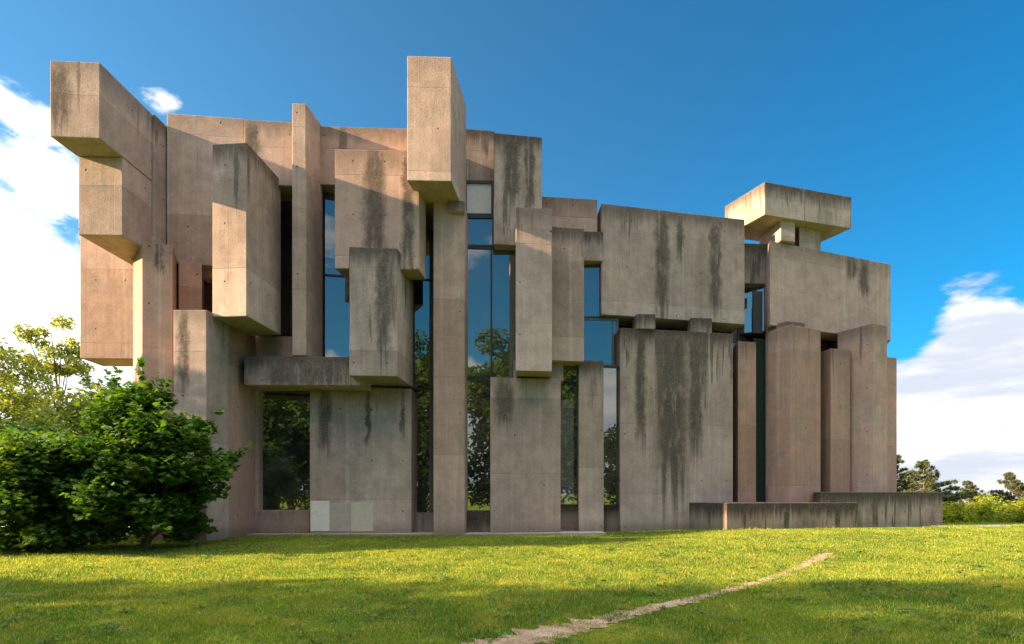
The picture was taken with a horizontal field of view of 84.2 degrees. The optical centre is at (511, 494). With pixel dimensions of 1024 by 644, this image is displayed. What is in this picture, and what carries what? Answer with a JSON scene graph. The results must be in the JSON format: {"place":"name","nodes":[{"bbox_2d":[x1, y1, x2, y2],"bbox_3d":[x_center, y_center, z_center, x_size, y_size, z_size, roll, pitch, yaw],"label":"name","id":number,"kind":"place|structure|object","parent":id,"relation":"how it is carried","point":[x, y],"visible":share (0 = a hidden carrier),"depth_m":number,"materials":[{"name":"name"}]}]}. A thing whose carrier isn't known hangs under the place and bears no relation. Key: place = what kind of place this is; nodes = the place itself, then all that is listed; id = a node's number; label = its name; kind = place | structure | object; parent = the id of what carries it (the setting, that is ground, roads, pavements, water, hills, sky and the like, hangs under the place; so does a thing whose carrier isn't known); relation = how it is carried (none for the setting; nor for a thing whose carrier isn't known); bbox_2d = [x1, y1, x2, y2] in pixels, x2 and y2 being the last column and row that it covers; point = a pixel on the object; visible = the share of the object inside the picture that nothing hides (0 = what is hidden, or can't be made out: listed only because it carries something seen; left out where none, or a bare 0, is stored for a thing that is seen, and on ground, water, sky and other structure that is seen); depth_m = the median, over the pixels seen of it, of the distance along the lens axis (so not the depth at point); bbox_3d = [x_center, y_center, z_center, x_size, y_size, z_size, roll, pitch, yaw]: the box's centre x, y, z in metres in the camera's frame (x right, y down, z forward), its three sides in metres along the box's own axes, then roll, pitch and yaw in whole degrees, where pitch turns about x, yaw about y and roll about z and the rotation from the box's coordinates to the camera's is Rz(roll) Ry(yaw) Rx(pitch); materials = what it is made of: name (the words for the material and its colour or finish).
{"place":"outdoors","nodes":[
{"label":"outdoors","id":0,"kind":"place"},
{"bbox_2d":[247,531,605,535],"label":"pavement","id":1,"kind":"structure","parent":0,"point":[486,533],"depth_m":17.22,"materials":[{"name":"concrete"}]},
{"bbox_2d":[0,521,1023,643],"bbox_3d":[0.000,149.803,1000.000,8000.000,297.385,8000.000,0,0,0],"label":"ground","id":2,"kind":"structure","parent":0,"point":[540,576],"depth_m":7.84,"materials":[{"name":"green plant"}]},
{"bbox_2d":[0,333,65,430],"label":"broadleaf tree","id":3,"kind":"object","parent":2,"relation":"on","point":[19,401],"visible":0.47,"depth_m":21.14,"materials":[{"name":"green plant"}]},
{"bbox_2d":[0,313,104,433],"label":"young tree","id":4,"kind":"object","parent":2,"relation":"on","point":[67,369],"visible":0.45,"depth_m":23.86,"materials":[{"name":"green plant"}]},
{"bbox_2d":[0,414,106,551],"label":"shrub","id":5,"kind":"object","parent":2,"relation":"on","point":[30,491],"visible":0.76,"depth_m":11.99,"materials":[{"name":"green plant"}]},
{"bbox_2d":[0,383,122,527],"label":"shrub","id":6,"kind":"object","parent":2,"relation":"on","point":[70,410],"visible":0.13,"depth_m":15.59,"materials":[{"name":"green plant"}]},
{"bbox_2d":[64,386,116,425],"bbox_3d":[-17.582,-1.660,25.139,3.854,6.576,3.279,0,0,19],"label":"young tree","id":7,"kind":"object","parent":2,"relation":"on","point":[93,394],"depth_m":24.44,"materials":[{"name":"green plant"}]},
{"bbox_2d":[24,357,253,548],"bbox_3d":[-8.542,-0.838,13.041,3.712,4.527,3.778,0,0,31],"label":"maple shrub","id":8,"kind":"object","parent":2,"relation":"on","point":[149,487],"visible":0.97,"depth_m":12.49,"materials":[{"name":"green plant"}]},
{"bbox_2d":[50,56,896,541],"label":"church","id":9,"kind":"structure","parent":2,"relation":"on","point":[436,316],"depth_m":17.62,"materials":[{"name":"concrete"}]},
{"bbox_2d":[204,280,212,311],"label":"window","id":10,"kind":"structure","parent":9,"relation":"in","point":[208,287],"depth_m":17.29,"materials":[{"name":"black glass"}]},
{"bbox_2d":[266,200,291,336],"bbox_3d":[-7.206,-7.320,17.600,0.828,4.824,0.100,0,0,0],"label":"window","id":11,"kind":"structure","parent":9,"relation":"in","point":[286,206],"depth_m":17.60,"materials":[{"name":"black glass"}]},
{"bbox_2d":[262,391,309,509],"bbox_3d":[-7.064,-1.340,17.680,1.652,3.752,0.100,0,0,-11],"label":"window","id":12,"kind":"structure","parent":9,"relation":"in","point":[286,414],"depth_m":17.68,"materials":[{"name":"black glass"}]},
{"bbox_2d":[323,189,348,356],"bbox_3d":[-5.431,-6.935,17.796,2.094,5.590,0.100,0,0,-11],"label":"window","id":13,"kind":"structure","parent":9,"relation":"in","point":[335,287],"depth_m":17.76,"materials":[{"name":"blue glass"}]},
{"bbox_2d":[403,215,432,512],"bbox_3d":[-3.022,-5.190,18.364,1.024,11.626,0.100,0,0,-11],"label":"window","id":14,"kind":"structure","parent":9,"relation":"in","point":[422,289],"depth_m":18.39,"materials":[{"name":"black glass"}]},
{"bbox_2d":[467,378,489,511],"bbox_3d":[-1.078,-1.552,17.975,0.971,4.245,0.100,0,0,-3],"label":"window","id":15,"kind":"structure","parent":9,"relation":"in","point":[478,388],"depth_m":17.97,"materials":[{"name":"black glass"}]},
{"bbox_2d":[466,180,493,215],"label":"window","id":16,"kind":"structure","parent":9,"relation":"in","point":[479,193],"depth_m":18.22,"materials":[{"name":"white glass"}]},
{"bbox_2d":[468,216,493,246],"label":"window","id":17,"kind":"structure","parent":9,"relation":"in","point":[481,228],"depth_m":18.23,"materials":[{"name":"blue glass"}]},
{"bbox_2d":[468,246,515,377],"bbox_3d":[-0.529,-5.787,18.125,2.006,4.183,0.100,0,0,-4],"label":"window","id":18,"kind":"structure","parent":9,"relation":"in","point":[491,272],"depth_m":18.11,"materials":[{"name":"blue glass"}]},
{"bbox_2d":[561,366,577,505],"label":"window","id":19,"kind":"structure","parent":9,"relation":"in","point":[569,387],"depth_m":18.39,"materials":[{"name":"black glass"}]},
{"bbox_2d":[584,264,605,317],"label":"window","id":20,"kind":"structure","parent":9,"relation":"in","point":[591,271],"depth_m":19.34,"materials":[{"name":"blue glass"}]},
{"bbox_2d":[584,318,617,365],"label":"window","id":21,"kind":"structure","parent":9,"relation":"in","point":[600,334],"depth_m":19.34,"materials":[{"name":"blue glass"}]},
{"bbox_2d":[604,366,618,505],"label":"window","id":22,"kind":"structure","parent":9,"relation":"in","point":[611,373],"depth_m":19.03,"materials":[{"name":"grey glass"}]},
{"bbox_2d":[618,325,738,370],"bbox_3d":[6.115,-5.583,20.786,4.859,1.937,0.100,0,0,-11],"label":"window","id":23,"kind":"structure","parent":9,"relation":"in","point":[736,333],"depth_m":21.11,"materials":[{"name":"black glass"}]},
{"bbox_2d":[733,335,765,501],"bbox_3d":[9.107,-2.749,21.517,1.826,6.503,0.100,0,0,-11],"label":"window","id":24,"kind":"structure","parent":9,"relation":"in","point":[743,338],"depth_m":21.36,"materials":[{"name":"black glass"}]},
{"bbox_2d":[739,286,763,334],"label":"window","id":25,"kind":"structure","parent":9,"relation":"in","point":[746,329],"depth_m":21.25,"materials":[{"name":"blue glass"}]},
{"bbox_2d":[821,340,837,351],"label":"window","id":26,"kind":"structure","parent":9,"relation":"in","point":[825,345],"depth_m":22.18,"materials":[{"name":"black glass"}]},
{"bbox_2d":[689,502,857,529],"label":"wall","id":27,"kind":"structure","parent":2,"relation":"on","point":[738,515],"depth_m":18.41,"materials":[{"name":"concrete"}]},
{"bbox_2d":[814,492,941,526],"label":"wall","id":28,"kind":"structure","parent":2,"relation":"on","point":[897,509],"depth_m":19.33,"materials":[{"name":"concrete"}]},
{"bbox_2d":[897,454,926,491],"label":"pine tree","id":29,"kind":"object","parent":2,"relation":"on","point":[906,485],"visible":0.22,"depth_m":45.36,"materials":[{"name":"green plant"}]},
{"bbox_2d":[898,459,981,506],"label":"pine tree","id":30,"kind":"object","parent":2,"relation":"on","point":[928,481],"visible":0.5,"depth_m":49.03,"materials":[{"name":"green plant"}]},
{"bbox_2d":[952,480,983,503],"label":"pine tree","id":31,"kind":"object","parent":2,"relation":"on","point":[970,486],"visible":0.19,"depth_m":57.88,"materials":[{"name":"green plant"}]},
{"bbox_2d":[942,492,1023,522],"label":"hedge","id":32,"kind":"object","parent":2,"relation":"on","point":[987,509],"visible":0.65,"depth_m":34.74,"materials":[{"name":"green plant"}]},
{"bbox_2d":[973,471,1023,507],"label":"pine tree","id":33,"kind":"object","parent":2,"relation":"on","point":[1015,487],"visible":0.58,"depth_m":51.73,"materials":[{"name":"green plant"}]},
{"bbox_2d":[0,0,1023,526],"label":"sky","id":34,"kind":"structure","parent":0,"point":[910,111],"materials":[{"name":"blue"}]},
{"bbox_2d":[461,552,833,643],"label":"path","id":35,"kind":"structure","parent":0,"point":[544,631],"depth_m":6.54,"materials":[{"name":"beige soil"}]},
{"bbox_2d":[939,523,1023,526],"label":"path","id":36,"kind":"structure","parent":0,"point":[988,525],"depth_m":19.82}
]}

